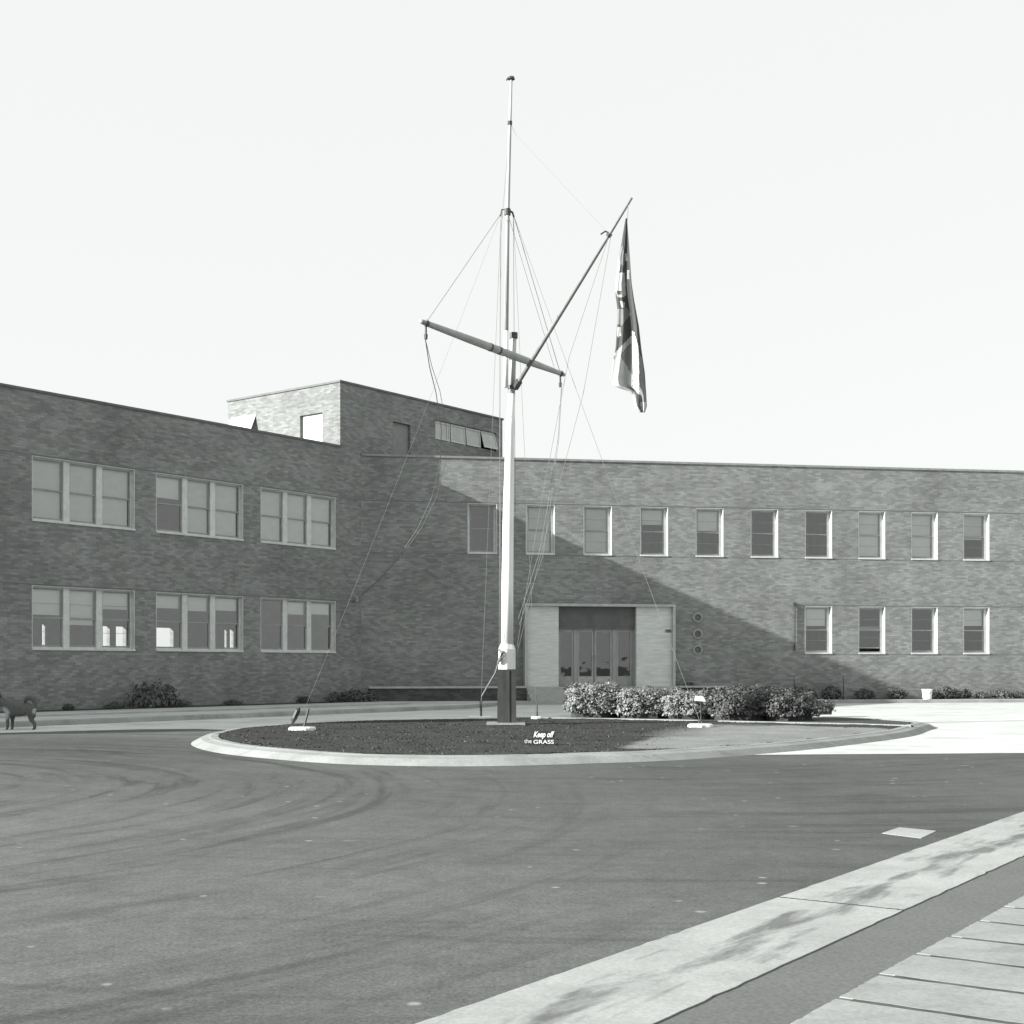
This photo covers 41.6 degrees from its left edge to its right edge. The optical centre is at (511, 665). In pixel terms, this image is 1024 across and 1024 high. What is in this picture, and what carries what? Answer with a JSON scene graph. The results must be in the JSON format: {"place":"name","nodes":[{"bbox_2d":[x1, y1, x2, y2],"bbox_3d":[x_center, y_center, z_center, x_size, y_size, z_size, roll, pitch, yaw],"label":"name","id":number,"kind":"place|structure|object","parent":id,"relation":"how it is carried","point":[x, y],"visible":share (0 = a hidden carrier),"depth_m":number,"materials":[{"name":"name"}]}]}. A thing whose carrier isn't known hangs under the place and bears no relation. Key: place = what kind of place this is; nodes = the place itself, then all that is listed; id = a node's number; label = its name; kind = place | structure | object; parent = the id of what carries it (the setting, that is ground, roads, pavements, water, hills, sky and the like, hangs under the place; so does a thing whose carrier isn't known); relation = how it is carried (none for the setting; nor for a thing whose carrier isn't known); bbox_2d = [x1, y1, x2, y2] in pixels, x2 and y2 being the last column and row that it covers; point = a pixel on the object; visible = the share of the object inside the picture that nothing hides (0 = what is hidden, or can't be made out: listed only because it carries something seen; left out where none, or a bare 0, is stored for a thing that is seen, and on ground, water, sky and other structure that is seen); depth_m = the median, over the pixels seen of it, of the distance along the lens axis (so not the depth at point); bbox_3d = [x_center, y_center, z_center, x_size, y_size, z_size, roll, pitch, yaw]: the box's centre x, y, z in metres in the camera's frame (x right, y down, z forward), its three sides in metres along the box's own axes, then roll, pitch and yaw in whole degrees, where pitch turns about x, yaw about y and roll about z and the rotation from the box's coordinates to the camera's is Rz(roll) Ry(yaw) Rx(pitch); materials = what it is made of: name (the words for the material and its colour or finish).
{"place":"outdoors","nodes":[
{"label":"outdoors","id":0,"kind":"place"},
{"bbox_2d":[0,699,896,721],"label":"footpath","id":1,"kind":"structure","parent":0,"point":[428,703],"depth_m":37.85,"materials":[{"name":"concrete"}]},
{"bbox_2d":[0,701,373,712],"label":"garden bed soil","id":2,"kind":"structure","parent":1,"relation":"on","point":[186,706],"depth_m":40.43,"materials":[{"name":"soil"}]},
{"bbox_2d":[61,703,75,709],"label":"garden shrub","id":3,"kind":"object","parent":2,"relation":"on","point":[68,706],"visible":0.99,"depth_m":37.06,"materials":[{"name":"grey plant"}]},
{"bbox_2d":[100,701,129,708],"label":"garden shrub","id":4,"kind":"object","parent":2,"relation":"on","point":[115,705],"visible":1,"depth_m":38.30,"materials":[{"name":"grey plant"}]},
{"bbox_2d":[124,679,185,707],"bbox_3d":[-10.420,0.820,39.431,1.775,0.875,0.563,0,0,-25],"label":"garden shrub","id":5,"kind":"object","parent":2,"relation":"on","point":[154,695],"visible":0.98,"depth_m":39.28,"materials":[{"name":"grey plant"}]},
{"bbox_2d":[169,699,192,706],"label":"garden shrub","id":6,"kind":"object","parent":2,"relation":"on","point":[182,704],"visible":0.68,"depth_m":40.13,"materials":[{"name":"grey plant"}]},
{"bbox_2d":[219,699,243,704],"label":"garden shrub","id":7,"kind":"object","parent":2,"relation":"on","point":[232,702],"visible":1,"depth_m":41.74,"materials":[{"name":"grey plant"}]},
{"bbox_2d":[296,696,311,702],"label":"garden shrub","id":8,"kind":"object","parent":2,"relation":"on","point":[300,699],"visible":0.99,"depth_m":44.07,"materials":[{"name":"grey plant"}]},
{"bbox_2d":[322,692,344,702],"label":"garden shrub","id":9,"kind":"object","parent":2,"relation":"on","point":[335,697],"visible":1,"depth_m":45.13,"materials":[{"name":"grey plant"}]},
{"bbox_2d":[334,689,380,701],"bbox_3d":[-5.317,1.009,46.102,1.760,0.466,0.552,0,0,-3],"label":"garden shrub","id":10,"kind":"object","parent":2,"relation":"on","point":[355,696],"visible":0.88,"depth_m":45.97,"materials":[{"name":"grey plant"}]},
{"bbox_2d":[368,686,526,700],"bbox_3d":[-2.270,1.010,47.289,5.515,0.580,0.930,0,0,-10],"label":"planter","id":11,"kind":"object","parent":1,"relation":"on","point":[429,693],"visible":0.71,"depth_m":46.81,"materials":[{"name":"brick"}]},
{"bbox_2d":[677,686,726,694],"bbox_3d":[6.788,1.010,48.804,1.760,0.580,0.930,0,0,-10],"label":"planter","id":12,"kind":"object","parent":1,"relation":"on","point":[695,687],"visible":0.32,"depth_m":48.34,"materials":[{"name":"concrete"}]},
{"bbox_2d":[681,681,694,685],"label":"garden shrub","id":13,"kind":"object","parent":12,"relation":"on","point":[688,684],"visible":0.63,"depth_m":48.79,"materials":[{"name":"grey plant"}]},
{"bbox_2d":[921,689,932,698],"bbox_3d":[15.189,1.045,49.373,0.411,0.370,0.411,0,0,0],"label":"white bucket","id":14,"kind":"object","parent":1,"relation":"on","point":[926,693],"visible":0.94,"depth_m":49.23,"materials":[{"name":"paint"}]},
{"bbox_2d":[853,698,1023,698],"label":"garden strip soil","id":15,"kind":"structure","parent":1,"relation":"on","point":[954,698],"depth_m":50.26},
{"bbox_2d":[792,686,820,698],"bbox_3d":[10.573,0.984,49.234,0.814,0.520,1.498,0,0,-40],"label":"garden shrub","id":16,"kind":"object","parent":15,"relation":"on","point":[798,688],"visible":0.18,"depth_m":49.08,"materials":[{"name":"grey plant"}]},
{"bbox_2d":[821,685,842,698],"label":"garden shrub","id":17,"kind":"object","parent":15,"relation":"on","point":[832,692],"visible":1,"depth_m":49.17,"materials":[{"name":"grey plant"}]},
{"bbox_2d":[853,688,875,698],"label":"garden shrub","id":18,"kind":"object","parent":15,"relation":"on","point":[863,694],"visible":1,"depth_m":49.51,"materials":[{"name":"grey plant"}]},
{"bbox_2d":[886,687,907,698],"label":"garden shrub","id":19,"kind":"object","parent":15,"relation":"on","point":[893,693],"visible":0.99,"depth_m":49.74,"materials":[{"name":"grey plant"}]},
{"bbox_2d":[931,688,939,698],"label":"garden shrub","id":20,"kind":"object","parent":15,"relation":"on","point":[935,694],"visible":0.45,"depth_m":49.83,"materials":[{"name":"grey plant"}]},
{"bbox_2d":[938,686,956,698],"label":"garden shrub","id":21,"kind":"object","parent":15,"relation":"on","point":[945,693],"visible":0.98,"depth_m":49.94,"materials":[{"name":"grey plant"}]},
{"bbox_2d":[953,688,973,698],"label":"garden shrub","id":22,"kind":"object","parent":15,"relation":"on","point":[963,693],"visible":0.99,"depth_m":50.17,"materials":[{"name":"grey plant"}]},
{"bbox_2d":[974,691,990,698],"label":"garden shrub","id":23,"kind":"object","parent":15,"relation":"on","point":[982,694],"visible":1,"depth_m":50.33,"materials":[{"name":"grey plant"}]},
{"bbox_2d":[989,688,1013,697],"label":"garden shrub","id":24,"kind":"object","parent":15,"relation":"on","point":[1003,693],"visible":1,"depth_m":50.43,"materials":[{"name":"grey plant"}]},
{"bbox_2d":[1010,691,1023,697],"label":"garden shrub","id":25,"kind":"object","parent":15,"relation":"on","point":[1016,694],"visible":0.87,"depth_m":50.55,"materials":[{"name":"grey plant"}]},
{"bbox_2d":[0,729,1023,1023],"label":"asphalt road","id":26,"kind":"structure","parent":0,"point":[160,877],"depth_m":9.35,"materials":[{"name":"grey asphalt"}]},
{"bbox_2d":[0,703,411,717],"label":"path edging","id":27,"kind":"object","parent":26,"relation":"on","point":[206,710],"visible":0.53,"depth_m":36.41,"materials":[{"name":"concrete"}]},
{"bbox_2d":[0,699,1023,727],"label":"path kerb","id":28,"kind":"structure","parent":26,"relation":"on","point":[183,717],"depth_m":36.99,"materials":[{"name":"concrete"}]},
{"bbox_2d":[191,716,935,765],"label":"island kerb","id":29,"kind":"structure","parent":26,"relation":"on","point":[212,742],"depth_m":19.47,"materials":[{"name":"concrete"}]},
{"bbox_2d":[467,700,492,718],"bbox_3d":[-0.746,1.030,31.605,0.602,0.441,0.478,0,0,0],"label":"anchor pad","id":30,"kind":"object","parent":29,"relation":"on","point":[478,717],"visible":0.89,"depth_m":31.41,"materials":[{"name":"concrete"}]},
{"bbox_2d":[415,812,1023,1023],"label":"gutter strip","id":31,"kind":"object","parent":26,"relation":"on","point":[658,980],"visible":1,"depth_m":6.46,"materials":[{"name":"concrete"}]},
{"bbox_2d":[678,897,902,995],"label":"gutter joints","id":32,"kind":"object","parent":31,"relation":"on","point":[839,903],"depth_m":7.61,"materials":[{"name":"concrete"}]},
{"bbox_2d":[882,827,935,837],"bbox_3d":[3.212,1.353,10.900,0.355,0.013,0.619,0,0,33],"label":"drain cover","id":33,"kind":"object","parent":26,"relation":"on","point":[911,832],"visible":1,"depth_m":10.89,"materials":[{"name":"concrete"}]},
{"bbox_2d":[0,702,1023,754],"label":"concrete lane","id":34,"kind":"structure","parent":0,"point":[979,727],"depth_m":31.95,"materials":[{"name":"white concrete"}]},
{"bbox_2d":[0,692,36,729],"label":"dog","id":35,"kind":"object","parent":34,"relation":"on","point":[12,710],"visible":0.99,"depth_m":28.29},
{"bbox_2d":[527,686,678,700],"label":"entrance steps","id":36,"kind":"structure","parent":34,"relation":"on","point":[549,693],"depth_m":47.21,"materials":[{"name":"concrete"}]},
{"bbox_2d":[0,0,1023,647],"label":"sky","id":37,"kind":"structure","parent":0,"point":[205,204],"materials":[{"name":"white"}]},
{"bbox_2d":[655,856,1023,1023],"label":"asphalt verge","id":38,"kind":"structure","parent":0,"point":[794,990],"depth_m":6.20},
{"bbox_2d":[790,896,1023,1023],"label":"paving slabs","id":39,"kind":"structure","parent":38,"relation":"on","point":[991,1004],"depth_m":5.64,"materials":[{"name":"concrete"}]},
{"bbox_2d":[851,907,1023,1023],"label":"slab joints","id":40,"kind":"object","parent":39,"relation":"on","point":[938,1012],"depth_m":5.61,"materials":[{"name":"grey concrete"}]},
{"label":"island soil","id":41,"kind":"structure","parent":0,"visible":0},
{"bbox_2d":[217,718,900,754],"bbox_3d":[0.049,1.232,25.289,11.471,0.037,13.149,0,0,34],"label":"lawn","id":42,"kind":"structure","parent":41,"relation":"on","point":[721,734],"depth_m":23.86,"materials":[{"name":"plant"}]},
{"bbox_2d":[288,707,315,730],"bbox_3d":[-4.041,1.024,26.007,0.540,0.453,0.442,0,0,0],"label":"anchor pad","id":43,"kind":"object","parent":42,"relation":"on","point":[294,717],"visible":0.98,"depth_m":25.96,"materials":[{"name":"concrete"}]},
{"bbox_2d":[304,76,699,724],"bbox_3d":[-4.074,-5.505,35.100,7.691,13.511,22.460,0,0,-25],"label":"flagpole","id":44,"kind":"object","parent":42,"relation":"on","point":[506,680],"visible":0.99,"depth_m":28.06,"materials":[{"name":"metal"}]},
{"bbox_2d":[611,218,646,412],"bbox_3d":[2.225,-6.650,25.649,0.690,3.716,0.204,0,0,0],"label":"flag","id":45,"kind":"object","parent":44,"relation":"hanging from","point":[628,373],"visible":1,"depth_m":25.64,"materials":[{"name":"fabric"}]},
{"bbox_2d":[531,695,542,718],"bbox_3d":[0.581,0.965,31.386,0.286,0.570,0.223,0,0,0],"label":"anchor pad","id":46,"kind":"object","parent":42,"relation":"on","point":[536,717],"visible":0.87,"depth_m":31.34,"materials":[{"name":"concrete"}]},
{"bbox_2d":[523,731,554,743],"bbox_3d":[0.423,1.133,21.057,0.491,0.233,0.037,0,0,0],"label":"lawn sign","id":47,"kind":"object","parent":42,"relation":"on","point":[543,737],"visible":1,"depth_m":21.05,"materials":[{"name":"metal"}]},
{"bbox_2d":[687,721,712,726],"bbox_3d":[3.825,1.186,27.366,0.533,0.127,0.435,0,0,0],"label":"anchor pad","id":48,"kind":"object","parent":42,"relation":"on","point":[698,724],"visible":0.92,"depth_m":27.21,"materials":[{"name":"concrete"}]},
{"bbox_2d":[694,696,705,720],"bbox_3d":[4.125,0.945,29.615,0.250,0.550,0.070,0,0,0],"label":"marker board","id":49,"kind":"object","parent":42,"relation":"on","point":[699,698],"visible":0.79,"depth_m":29.58,"materials":[{"name":"paint"}]},
{"bbox_2d":[516,717,912,726],"bbox_3d":[4.144,1.239,29.843,9.339,0.062,0.519,0,0,28],"label":"bed edging","id":50,"kind":"object","parent":42,"relation":"on","point":[724,721],"visible":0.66,"depth_m":29.66,"materials":[{"name":"concrete"}]},
{"bbox_2d":[616,717,913,724],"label":"bed soil","id":51,"kind":"structure","parent":42,"relation":"on","point":[842,720],"depth_m":30.06,"materials":[{"name":"soil"}]},
{"bbox_2d":[562,679,622,717],"bbox_3d":[1.970,0.791,32.614,1.557,0.958,1.746,0,0,0],"label":"leafy bush","id":52,"kind":"object","parent":51,"relation":"on","point":[589,700],"visible":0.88,"depth_m":32.06,"materials":[{"name":"grey plant"}]},
{"bbox_2d":[611,685,669,718],"bbox_3d":[3.106,0.859,32.284,1.602,0.823,1.649,0,0,0],"label":"leafy bush","id":53,"kind":"object","parent":51,"relation":"on","point":[642,702],"visible":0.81,"depth_m":31.72,"materials":[{"name":"grey plant"}]},
{"bbox_2d":[658,687,713,719],"bbox_3d":[4.159,0.879,31.722,1.578,0.783,1.683,0,0,0],"label":"leafy bush","id":54,"kind":"object","parent":51,"relation":"on","point":[679,703],"visible":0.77,"depth_m":31.21,"materials":[{"name":"grey plant"}]},
{"bbox_2d":[703,683,771,720],"bbox_3d":[5.228,0.831,31.051,1.707,0.879,1.780,0,0,0],"label":"leafy bush","id":55,"kind":"object","parent":51,"relation":"on","point":[740,702],"visible":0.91,"depth_m":30.51,"materials":[{"name":"grey plant"}]},
{"bbox_2d":[759,686,824,720],"bbox_3d":[6.301,0.866,30.843,1.655,0.808,1.760,0,0,0],"label":"leafy bush","id":56,"kind":"object","parent":51,"relation":"on","point":[787,704],"visible":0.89,"depth_m":30.30,"materials":[{"name":"grey plant"}]},
{"bbox_2d":[815,699,835,714],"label":"leafy bush","id":57,"kind":"object","parent":51,"relation":"on","point":[827,708],"visible":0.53,"depth_m":34.99,"materials":[{"name":"grey plant"}]},
{"label":"ground","id":58,"kind":"structure","parent":0,"visible":0},
{"bbox_2d":[0,380,1023,710],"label":"office building","id":59,"kind":"structure","parent":58,"relation":"on","point":[254,522],"depth_m":47.99,"materials":[{"name":"brick"}]},
{"bbox_2d":[32,455,135,530],"bbox_3d":[-12.212,-4.869,38.413,0.273,1.798,3.400,0,0,37],"label":"window","id":60,"kind":"structure","parent":59,"relation":"in","point":[75,504],"depth_m":38.51,"materials":[{"name":"grey glass"}]},
{"bbox_2d":[32,585,135,650],"bbox_3d":[-12.212,-1.319,38.413,0.273,1.778,3.400,0,0,37],"label":"window","id":61,"kind":"structure","parent":59,"relation":"in","point":[77,605],"depth_m":38.47,"materials":[{"name":"white paint"}]},
{"bbox_2d":[156,473,243,540],"bbox_3d":[-9.680,-4.869,41.714,0.273,1.798,3.400,0,0,37],"label":"window","id":62,"kind":"structure","parent":59,"relation":"in","point":[218,521],"depth_m":42.00,"materials":[{"name":"grey glass"}]},
{"bbox_2d":[156,592,243,651],"bbox_3d":[-9.680,-1.319,41.714,0.273,1.778,3.400,0,0,37],"label":"window","id":63,"kind":"structure","parent":59,"relation":"in","point":[188,602],"depth_m":41.89,"materials":[{"name":"white paint"}]},
{"bbox_2d":[261,487,335,549],"bbox_3d":[-7.166,-4.869,44.990,0.273,1.798,3.400,0,0,37],"label":"window","id":64,"kind":"structure","parent":59,"relation":"in","point":[316,522],"depth_m":45.14,"materials":[{"name":"grey glass"}]},
{"bbox_2d":[261,597,335,652],"bbox_3d":[-7.166,-1.319,44.990,0.273,1.778,3.400,0,0,37],"label":"window","id":65,"kind":"structure","parent":59,"relation":"in","point":[288,606],"depth_m":45.35,"materials":[{"name":"white paint"}]},
{"bbox_2d":[468,503,496,553],"bbox_3d":[-1.076,-4.869,48.101,1.060,1.798,0.319,0,0,-10],"label":"window","id":66,"kind":"structure","parent":59,"relation":"in","point":[494,506],"depth_m":48.17,"materials":[{"name":"white paint"}]},
{"bbox_2d":[526,504,554,554],"bbox_3d":[0.992,-4.869,48.470,1.060,1.798,0.363,0,0,-10],"label":"window","id":67,"kind":"structure","parent":59,"relation":"in","point":[533,510],"depth_m":48.62,"materials":[{"name":"grey glass"}]},
{"bbox_2d":[577,629,593,685],"bbox_3d":[2.650,-0.287,48.664,0.600,2.035,0.122,0,0,-10],"label":"door","id":68,"kind":"structure","parent":59,"relation":"in","point":[580,679],"depth_m":48.67,"materials":[{"name":"grey wood"}]},
{"bbox_2d":[583,505,611,555],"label":"window","id":69,"kind":"structure","parent":59,"relation":"in","point":[597,541],"depth_m":48.96,"materials":[{"name":"grey glass"}]},
{"bbox_2d":[594,629,611,685],"bbox_3d":[3.298,-0.287,48.772,0.664,2.035,0.122,0,0,-10],"label":"door","id":70,"kind":"structure","parent":59,"relation":"in","point":[601,679],"depth_m":48.76,"materials":[{"name":"grey wood"}]},
{"bbox_2d":[640,507,667,556],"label":"window","id":71,"kind":"structure","parent":59,"relation":"in","point":[648,515],"depth_m":49.29,"materials":[{"name":"white paint"}]},
{"bbox_2d":[696,508,723,556],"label":"window","id":72,"kind":"structure","parent":59,"relation":"in","point":[706,518],"depth_m":49.64,"materials":[{"name":"glass"}]},
{"bbox_2d":[751,509,778,557],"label":"window","id":73,"kind":"structure","parent":59,"relation":"in","point":[774,512],"depth_m":49.93,"materials":[{"name":"white paint"}]},
{"bbox_2d":[805,510,831,558],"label":"window","id":74,"kind":"structure","parent":59,"relation":"in","point":[828,513],"depth_m":50.27,"materials":[{"name":"white paint"}]},
{"bbox_2d":[805,606,831,653],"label":"window","id":75,"kind":"structure","parent":59,"relation":"in","point":[814,615],"depth_m":50.33,"materials":[{"name":"white paint"}]},
{"bbox_2d":[859,511,885,559],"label":"window","id":76,"kind":"structure","parent":59,"relation":"in","point":[868,520],"depth_m":50.69,"materials":[{"name":"white paint"}]},
{"bbox_2d":[859,606,885,653],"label":"window","id":77,"kind":"structure","parent":59,"relation":"in","point":[881,619],"depth_m":50.64,"materials":[{"name":"white paint"}]},
{"bbox_2d":[911,512,937,559],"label":"window","id":78,"kind":"structure","parent":59,"relation":"in","point":[920,521],"depth_m":51.04,"materials":[{"name":"white paint"}]},
{"bbox_2d":[911,607,937,653],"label":"window","id":79,"kind":"structure","parent":59,"relation":"in","point":[934,610],"depth_m":50.96,"materials":[{"name":"white paint"}]},
{"bbox_2d":[963,513,989,560],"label":"window","id":80,"kind":"structure","parent":59,"relation":"in","point":[972,522],"depth_m":51.39,"materials":[{"name":"white paint"}]},
{"bbox_2d":[963,607,989,653],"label":"window","id":81,"kind":"structure","parent":59,"relation":"in","point":[972,616],"depth_m":51.38,"materials":[{"name":"white paint"}]}
]}

